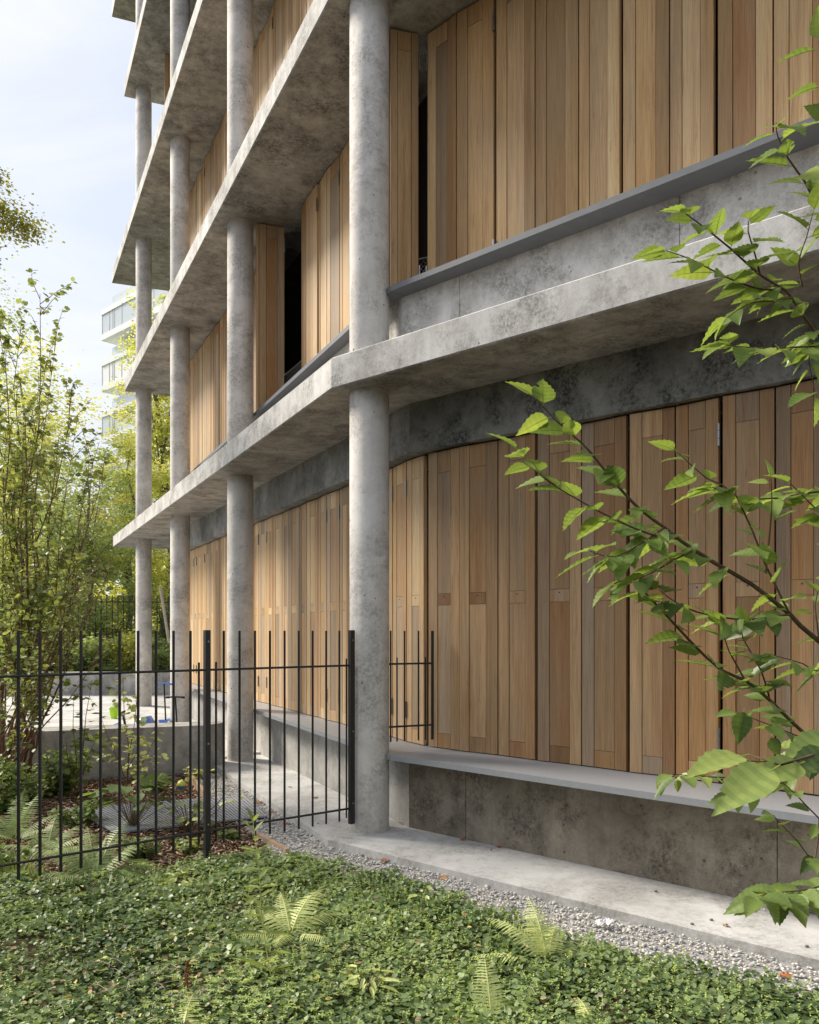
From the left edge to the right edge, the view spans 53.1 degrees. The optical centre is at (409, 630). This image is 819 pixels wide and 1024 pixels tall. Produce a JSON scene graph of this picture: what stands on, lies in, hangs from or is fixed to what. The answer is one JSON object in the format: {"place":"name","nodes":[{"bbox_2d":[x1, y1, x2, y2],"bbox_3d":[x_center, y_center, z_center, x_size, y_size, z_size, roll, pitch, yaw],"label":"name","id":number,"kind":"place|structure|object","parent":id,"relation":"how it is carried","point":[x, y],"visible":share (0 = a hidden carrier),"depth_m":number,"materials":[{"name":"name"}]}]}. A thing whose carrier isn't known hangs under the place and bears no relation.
{"place":"outdoors","nodes":[
{"label":"outdoors","id":0,"kind":"place"},
{"bbox_2d":[3,620,154,671],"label":"planted bank","id":1,"kind":"structure","parent":0,"point":[107,667],"depth_m":23.92,"materials":[{"name":"green plant"}]},
{"bbox_2d":[0,612,43,670],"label":"bush","id":2,"kind":"object","parent":1,"relation":"on","point":[14,638],"visible":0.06,"depth_m":23.02,"materials":[{"name":"green plant"}]},
{"bbox_2d":[0,581,63,653],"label":"bush","id":3,"kind":"object","parent":1,"relation":"on","point":[6,610],"visible":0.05,"depth_m":25.37,"materials":[{"name":"green plant"}]},
{"bbox_2d":[0,257,101,563],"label":"broadleaf tree","id":4,"kind":"object","parent":1,"relation":"on","point":[10,316],"visible":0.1,"depth_m":33.51,"materials":[{"name":"green plant"}]},
{"bbox_2d":[24,620,78,669],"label":"bush","id":5,"kind":"object","parent":1,"relation":"on","point":[52,667],"visible":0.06,"depth_m":23.07,"materials":[{"name":"green plant"}]},
{"bbox_2d":[0,313,134,599],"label":"broadleaf tree","id":6,"kind":"object","parent":1,"relation":"on","point":[47,440],"visible":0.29,"depth_m":28.97,"materials":[{"name":"green plant"}]},
{"bbox_2d":[8,443,154,652],"bbox_3d":[-9.655,-2.357,24.499,4.149,6.377,4.597,0,0,-33],"label":"broadleaf tree","id":7,"kind":"object","parent":1,"relation":"on","point":[108,547],"visible":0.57,"depth_m":24.28,"materials":[{"name":"green plant"}]},
{"bbox_2d":[0,464,165,637],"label":"broadleaf tree","id":8,"kind":"object","parent":1,"relation":"on","point":[50,594],"visible":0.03,"depth_m":29.61,"materials":[{"name":"green plant"}]},
{"bbox_2d":[0,491,169,633],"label":"woodland","id":9,"kind":"object","parent":1,"relation":"on","point":[113,591],"visible":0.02,"depth_m":40.09,"materials":[{"name":"green plant"}]},
{"bbox_2d":[46,632,125,671],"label":"bush","id":10,"kind":"object","parent":1,"relation":"on","point":[88,656],"visible":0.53,"depth_m":22.59,"materials":[{"name":"green plant"}]},
{"bbox_2d":[55,582,152,659],"bbox_3d":[-9.835,-0.395,25.662,2.786,2.714,2.901,0,0,26],"label":"bush","id":11,"kind":"object","parent":1,"relation":"on","point":[115,631],"visible":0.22,"depth_m":25.86,"materials":[{"name":"green plant"}]},
{"bbox_2d":[61,595,169,665],"bbox_3d":[-8.175,0.075,24.203,4.172,2.250,0.037,0,0,-6],"label":"metal fence","id":12,"kind":"object","parent":1,"relation":"on","point":[129,601],"visible":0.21,"depth_m":24.16,"materials":[{"name":"black metal"}]},
{"bbox_2d":[102,628,135,670],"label":"bush","id":13,"kind":"object","parent":1,"relation":"on","point":[128,654],"visible":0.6,"depth_m":22.91,"materials":[{"name":"green plant"}]},
{"bbox_2d":[71,422,169,636],"bbox_3d":[-9.477,-3.010,26.818,3.831,7.643,4.092,0,0,19],"label":"broadleaf tree","id":14,"kind":"object","parent":1,"relation":"on","point":[158,480],"visible":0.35,"depth_m":26.73,"materials":[{"name":"green plant"}]},
{"bbox_2d":[89,286,169,641],"bbox_3d":[-9.363,-6.488,30.973,4.834,14.618,5.059,0,0,0],"label":"broadleaf tree","id":15,"kind":"object","parent":1,"relation":"on","point":[161,430],"visible":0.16,"depth_m":30.57,"materials":[{"name":"green plant"}]},
{"bbox_2d":[101,286,169,625],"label":"apartment tower","id":16,"kind":"structure","parent":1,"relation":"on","point":[117,319],"depth_m":48.90,"materials":[{"name":"white glass"}]},
{"bbox_2d":[102,354,135,385],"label":"window","id":17,"kind":"structure","parent":16,"relation":"in","point":[108,370],"depth_m":48.98,"materials":[{"name":"white glass"}]},
{"bbox_2d":[102,289,168,333],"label":"window","id":18,"kind":"structure","parent":16,"relation":"in","point":[118,316],"depth_m":48.33,"materials":[{"name":"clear glass"}]},
{"bbox_2d":[102,398,169,436],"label":"window","id":19,"kind":"structure","parent":16,"relation":"in","point":[104,420],"depth_m":48.82,"materials":[{"name":"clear glass"}]},
{"bbox_2d":[102,453,169,487],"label":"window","id":20,"kind":"structure","parent":16,"relation":"in","point":[114,467],"depth_m":48.25,"materials":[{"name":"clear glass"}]},
{"bbox_2d":[109,448,169,630],"bbox_3d":[-8.708,-3.651,33.700,7.839,8.923,8.279,0,0,0],"label":"broadleaf tree","id":21,"kind":"object","parent":1,"relation":"on","point":[153,501],"visible":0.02,"depth_m":33.25,"materials":[{"name":"green plant"}]},
{"bbox_2d":[132,576,169,641],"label":"bush","id":22,"kind":"object","parent":1,"relation":"on","point":[160,619],"visible":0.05,"depth_m":27.38,"materials":[{"name":"green plant"}]},
{"bbox_2d":[152,637,169,669],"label":"bush","id":23,"kind":"object","parent":1,"relation":"on","point":[163,656],"visible":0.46,"depth_m":22.76,"materials":[{"name":"green plant"}]},
{"bbox_2d":[159,586,169,642],"bbox_3d":[-6.757,-0.441,22.600,0.334,1.573,0.087,0,0,0],"label":"tree stake","id":24,"kind":"object","parent":1,"relation":"on","point":[164,614],"visible":0.88,"depth_m":22.57,"materials":[{"name":"wood"}]},
{"bbox_2d":[0,0,163,611],"label":"sky","id":25,"kind":"structure","parent":0,"point":[68,123],"materials":[{"name":"white"}]},
{"bbox_2d":[3,695,260,758],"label":"patio","id":26,"kind":"structure","parent":0,"point":[107,702],"depth_m":16.94,"materials":[{"name":"concrete"}]},
{"bbox_2d":[108,706,117,718],"bbox_3d":[-5.630,1.553,15.600,0.190,0.234,0.190,0,0,0],"label":"toy bucket","id":27,"kind":"object","parent":26,"relation":"on","point":[113,710],"visible":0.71,"depth_m":15.54,"materials":[{"name":"plastic"}]},
{"bbox_2d":[113,710,154,724],"bbox_3d":[-4.040,1.415,11.900,0.700,0.511,0.360,0,0,0],"label":"toy car","id":28,"kind":"object","parent":26,"relation":"on","point":[150,719],"visible":0.09,"depth_m":11.86,"materials":[{"name":"blue plastic"}]},
{"bbox_2d":[158,683,171,722],"bbox_3d":[-4.270,1.288,14.495,0.312,0.764,0.609,0,0,0],"label":"toy scooter","id":29,"kind":"object","parent":26,"relation":"on","point":[165,720],"visible":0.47,"depth_m":14.24,"materials":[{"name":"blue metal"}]},
{"bbox_2d":[166,696,184,721],"bbox_3d":[-3.860,1.373,13.745,0.312,0.594,0.609,0,0,0],"label":"toy scooter","id":30,"kind":"object","parent":26,"relation":"on","point":[168,697],"visible":0.46,"depth_m":13.49,"materials":[{"name":"black metal"}]},
{"bbox_2d":[0,735,818,893],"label":"ground","id":31,"kind":"structure","parent":0,"point":[244,844],"depth_m":7.24,"materials":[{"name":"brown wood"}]},
{"bbox_2d":[0,767,20,803],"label":"bush","id":32,"kind":"object","parent":31,"relation":"on","point":[2,784],"visible":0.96,"depth_m":7.42,"materials":[{"name":"green plant"}]},
{"bbox_2d":[0,748,30,792],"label":"bush","id":33,"kind":"object","parent":31,"relation":"on","point":[12,766],"visible":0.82,"depth_m":8.13,"materials":[{"name":"green plant"}]},
{"bbox_2d":[0,770,46,814],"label":"leafy plant","id":34,"kind":"object","parent":31,"relation":"on","point":[5,805],"visible":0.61,"depth_m":7.95,"materials":[{"name":"green plant"}]},
{"bbox_2d":[2,763,44,791],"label":"leafy plant","id":35,"kind":"object","parent":31,"relation":"on","point":[34,769],"visible":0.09,"depth_m":8.96,"materials":[{"name":"green plant"}]},
{"bbox_2d":[4,771,58,803],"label":"leafy plant","id":36,"kind":"object","parent":31,"relation":"on","point":[47,788],"visible":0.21,"depth_m":8.49,"materials":[{"name":"green plant"}]},
{"bbox_2d":[0,793,63,840],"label":"fern","id":37,"kind":"object","parent":31,"relation":"on","point":[12,824],"visible":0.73,"depth_m":6.91,"materials":[{"name":"green plant"}]},
{"bbox_2d":[0,167,64,290],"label":"broadleaf tree","id":38,"kind":"object","parent":31,"relation":"on","point":[8,219],"visible":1,"depth_m":12.52,"materials":[{"name":"green plant"}]},
{"bbox_2d":[2,816,104,855],"bbox_3d":[-2.801,1.640,6.513,0.773,0.245,0.575,0,0,21],"label":"fern","id":39,"kind":"object","parent":31,"relation":"on","point":[50,832],"visible":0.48,"depth_m":6.52,"materials":[{"name":"green plant"}]},
{"bbox_2d":[0,268,116,792],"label":"tall shrub","id":40,"kind":"object","parent":31,"relation":"on","point":[27,603],"visible":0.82,"depth_m":8.69,"materials":[{"name":"green plant"}]},
{"bbox_2d":[0,536,120,771],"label":"tall shrub","id":41,"kind":"object","parent":31,"relation":"on","point":[10,742],"visible":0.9,"depth_m":8.12,"materials":[{"name":"green plant"}]},
{"bbox_2d":[31,747,98,797],"bbox_3d":[-3.676,1.501,8.787,0.647,0.646,0.819,0,0,-20],"label":"bush","id":42,"kind":"object","parent":31,"relation":"on","point":[51,769],"visible":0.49,"depth_m":8.66,"materials":[{"name":"green plant"}]},
{"bbox_2d":[48,797,102,830],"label":"leafy plant","id":43,"kind":"object","parent":31,"relation":"on","point":[89,808],"visible":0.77,"depth_m":7.35,"materials":[{"name":"green plant"}]},
{"bbox_2d":[54,679,114,799],"bbox_3d":[-3.396,1.160,8.505,0.636,1.307,0.626,0,0,-15],"label":"sapling","id":44,"kind":"object","parent":31,"relation":"on","point":[74,740],"visible":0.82,"depth_m":8.50,"materials":[{"name":"green plant"}]},
{"bbox_2d":[4,671,169,694],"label":"garden wall","id":45,"kind":"structure","parent":31,"relation":"on","point":[128,684],"depth_m":21.30,"materials":[{"name":"concrete"}]},
{"bbox_2d":[5,720,222,780],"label":"garden wall","id":46,"kind":"structure","parent":31,"relation":"on","point":[50,738],"depth_m":9.91,"materials":[{"name":"concrete"}]},
{"bbox_2d":[86,673,168,786],"bbox_3d":[-2.946,1.123,8.605,1.067,1.383,0.630,0,0,36],"label":"sapling","id":47,"kind":"object","parent":31,"relation":"on","point":[133,707],"visible":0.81,"depth_m":8.62,"materials":[{"name":"green plant"}]},
{"bbox_2d":[77,773,179,825],"bbox_3d":[-2.394,1.530,7.225,0.821,0.465,0.728,0,0,-42],"label":"leafy plant","id":48,"kind":"object","parent":31,"relation":"on","point":[145,785],"visible":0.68,"depth_m":7.24,"materials":[{"name":"green plant"}]},
{"bbox_2d":[142,773,171,795],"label":"leafy plant","id":49,"kind":"object","parent":31,"relation":"on","point":[161,784],"visible":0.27,"depth_m":8.88,"materials":[{"name":"green plant"}]},
{"bbox_2d":[66,795,266,835],"bbox_3d":[-2.308,1.747,7.750,1.727,0.050,1.162,0,0,-23],"label":"drain grate","id":50,"kind":"object","parent":31,"relation":"on","point":[110,818],"visible":0.48,"depth_m":7.66,"materials":[{"name":"grey metal"}]},
{"bbox_2d":[177,780,185,789],"bbox_3d":[-2.510,1.700,9.020,0.104,0.104,0.104,0,0,0],"label":"toy ball","id":51,"kind":"object","parent":31,"relation":"on","point":[181,784],"visible":0.98,"depth_m":8.98,"materials":[{"name":"yellow plastic"}]},
{"bbox_2d":[158,799,214,832],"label":"leafy plant","id":52,"kind":"object","parent":31,"relation":"on","point":[181,819],"visible":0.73,"depth_m":7.12,"materials":[{"name":"green plant"}]},
{"bbox_2d":[185,768,202,797],"bbox_3d":[-2.399,1.735,9.182,0.035,0.130,1.673,0,0,-22],"label":"timber edging","id":53,"kind":"object","parent":31,"relation":"on","point":[195,782],"visible":0.29,"depth_m":9.07,"materials":[{"name":"brown wood"}]},
{"bbox_2d":[178,766,214,781],"bbox_3d":[-2.445,1.633,9.373,0.356,0.363,0.477,0,0,-26],"label":"sapling","id":54,"kind":"object","parent":31,"relation":"on","point":[195,773],"visible":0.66,"depth_m":9.39,"materials":[{"name":"green plant"}]},
{"bbox_2d":[186,789,243,836],"bbox_3d":[-1.626,1.556,6.882,0.542,0.496,0.356,0,0,0],"label":"sapling","id":55,"kind":"object","parent":31,"relation":"on","point":[196,818],"visible":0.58,"depth_m":6.90,"materials":[{"name":"green plant"}]},
{"bbox_2d":[217,828,237,842],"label":"leafy plant","id":56,"kind":"object","parent":31,"relation":"on","point":[231,834],"visible":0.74,"depth_m":6.86,"materials":[{"name":"green plant"}]},
{"bbox_2d":[256,832,289,852],"bbox_3d":[-1.140,1.762,6.754,0.035,0.075,0.652,0,0,-32],"label":"timber edging","id":57,"kind":"object","parent":31,"relation":"on","point":[266,839],"visible":0.36,"depth_m":6.70,"materials":[{"name":"brown wood"}]},
{"bbox_2d":[0,847,818,1023],"bbox_3d":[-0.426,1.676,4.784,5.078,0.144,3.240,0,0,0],"label":"ground cover","id":58,"kind":"object","parent":31,"relation":"on","point":[107,904],"visible":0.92,"depth_m":4.14,"materials":[{"name":"green plant"}]},
{"bbox_2d":[0,841,37,874],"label":"leafy plant","id":59,"kind":"object","parent":58,"relation":"on","point":[9,854],"visible":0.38,"depth_m":6.01,"materials":[{"name":"green plant"}]},
{"bbox_2d":[0,839,65,882],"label":"shrub","id":60,"kind":"object","parent":58,"relation":"on","point":[30,868],"visible":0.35,"depth_m":5.74,"materials":[{"name":"green plant"}]},
{"bbox_2d":[30,820,152,887],"bbox_3d":[-2.215,1.563,5.697,0.853,0.338,0.653,0,0,0],"label":"fern","id":61,"kind":"object","parent":58,"relation":"on","point":[90,858],"visible":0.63,"depth_m":5.72,"materials":[{"name":"green plant"}]},
{"bbox_2d":[83,858,151,888],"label":"leafy plant","id":62,"kind":"object","parent":58,"relation":"on","point":[120,873],"visible":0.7,"depth_m":5.52,"materials":[{"name":"green plant"}]},
{"bbox_2d":[117,834,162,859],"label":"leafy plant","id":63,"kind":"object","parent":58,"relation":"on","point":[146,851],"visible":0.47,"depth_m":6.31,"materials":[{"name":"green plant"}]},
{"bbox_2d":[154,871,198,887],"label":"leafy plant","id":64,"kind":"object","parent":58,"relation":"on","point":[171,880],"visible":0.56,"depth_m":5.52,"materials":[{"name":"green plant"}]},
{"bbox_2d":[0,630,354,879],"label":"metal fence","id":65,"kind":"object","parent":58,"relation":"on","point":[207,829],"visible":0.98,"depth_m":6.04,"materials":[{"name":"black metal"}]},
{"bbox_2d":[183,959,191,1001],"bbox_3d":[-1.031,1.622,3.800,0.044,0.196,0.046,0,0,0],"label":"seed head","id":66,"kind":"object","parent":58,"relation":"on","point":[187,969],"visible":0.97,"depth_m":3.80},
{"bbox_2d":[145,993,230,1023],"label":"fern","id":67,"kind":"object","parent":58,"relation":"on","point":[190,1020],"visible":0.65,"depth_m":3.54,"materials":[{"name":"green plant"}]},
{"bbox_2d":[175,838,202,854],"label":"leafy plant","id":68,"kind":"object","parent":58,"relation":"on","point":[182,845],"visible":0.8,"depth_m":6.46,"materials":[{"name":"green plant"}]},
{"bbox_2d":[189,882,229,897],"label":"grass tuft","id":69,"kind":"object","parent":58,"relation":"on","point":[208,893],"visible":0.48,"depth_m":5.25,"materials":[{"name":"green plant"}]},
{"bbox_2d":[241,883,275,949],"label":"tall weed","id":70,"kind":"object","parent":58,"relation":"on","point":[250,912],"visible":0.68,"depth_m":4.27,"materials":[{"name":"green plant"}]},
{"bbox_2d":[238,808,291,974],"bbox_3d":[-0.694,1.279,3.900,0.262,0.883,0.228,0,0,-28],"label":"tall weed","id":71,"kind":"object","parent":58,"relation":"on","point":[259,914],"visible":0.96,"depth_m":3.88,"materials":[{"name":"green plant"}]},
{"bbox_2d":[47,945,486,1023],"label":"woodruff patch","id":72,"kind":"object","parent":58,"relation":"on","point":[205,996],"visible":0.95,"depth_m":3.74,"materials":[{"name":"green plant"}]},
{"bbox_2d":[236,889,336,947],"bbox_3d":[-0.673,1.617,4.580,0.576,0.180,0.583,0,0,0],"label":"fern","id":73,"kind":"object","parent":58,"relation":"on","point":[290,921],"visible":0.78,"depth_m":4.62,"materials":[{"name":"green plant"}]},
{"bbox_2d":[340,964,399,998],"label":"leafy plant","id":74,"kind":"object","parent":58,"relation":"on","point":[372,987],"visible":0.77,"depth_m":3.83,"materials":[{"name":"green plant"}]},
{"bbox_2d":[11,866,811,1014],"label":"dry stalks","id":75,"kind":"object","parent":58,"relation":"on","point":[241,971],"visible":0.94,"depth_m":3.96,"materials":[{"name":"plant"}]},
{"bbox_2d":[407,885,444,908],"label":"leafy plant","id":76,"kind":"object","parent":58,"relation":"on","point":[421,890],"visible":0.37,"depth_m":5.03,"materials":[{"name":"green plant"}]},
{"bbox_2d":[447,951,509,1023],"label":"fern","id":77,"kind":"object","parent":58,"relation":"on","point":[489,995],"visible":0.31,"depth_m":3.66,"materials":[{"name":"green plant"}]},
{"bbox_2d":[469,898,577,970],"bbox_3d":[0.613,1.579,4.289,0.553,0.254,0.430,0,0,20],"label":"fern","id":78,"kind":"object","parent":58,"relation":"on","point":[541,945],"visible":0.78,"depth_m":4.23,"materials":[{"name":"green plant"}]},
{"bbox_2d":[553,997,610,1023],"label":"fern","id":79,"kind":"object","parent":58,"relation":"on","point":[584,1005],"visible":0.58,"depth_m":3.61,"materials":[{"name":"green plant"}]},
{"bbox_2d":[112,0,818,914],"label":"apartment building","id":80,"kind":"structure","parent":31,"relation":"on","point":[380,252],"depth_m":6.82,"materials":[{"name":"concrete"}]},
{"bbox_2d":[389,631,433,741],"bbox_3d":[-0.002,0.477,7.107,0.484,0.955,0.036,0,0,-25],"label":"metal fence","id":81,"kind":"object","parent":80,"relation":"attached to","point":[432,687],"visible":0.78,"depth_m":7.11,"materials":[{"name":"black metal"}]},
{"bbox_2d":[197,773,818,1001],"bbox_3d":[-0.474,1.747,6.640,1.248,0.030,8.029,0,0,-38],"label":"gravel","id":82,"kind":"structure","parent":31,"relation":"on","point":[646,952],"depth_m":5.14,"materials":[{"name":"grey gravel"}]},
{"bbox_2d":[596,918,614,925],"bbox_3d":[1.154,1.716,4.827,0.100,0.024,0.060,0,0,0],"label":"crumpled wrapper","id":83,"kind":"object","parent":82,"relation":"on","point":[604,921],"visible":1,"depth_m":4.83,"materials":[{"name":"white paper"}]},
{"bbox_2d":[777,972,792,978],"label":"fallen leaf","id":84,"kind":"object","parent":82,"relation":"on","point":[786,974],"visible":0.83,"depth_m":4.13,"materials":[{"name":"orange plant"}]},
{"bbox_2d":[485,5,818,927],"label":"young tree","id":85,"kind":"object","parent":31,"relation":"on","point":[751,785],"visible":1,"depth_m":2.27,"materials":[{"name":"green plant"}]},
{"bbox_2d":[214,754,818,970],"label":"walkway","id":86,"kind":"structure","parent":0,"point":[667,907],"depth_m":5.62,"materials":[{"name":"concrete"}]}
]}

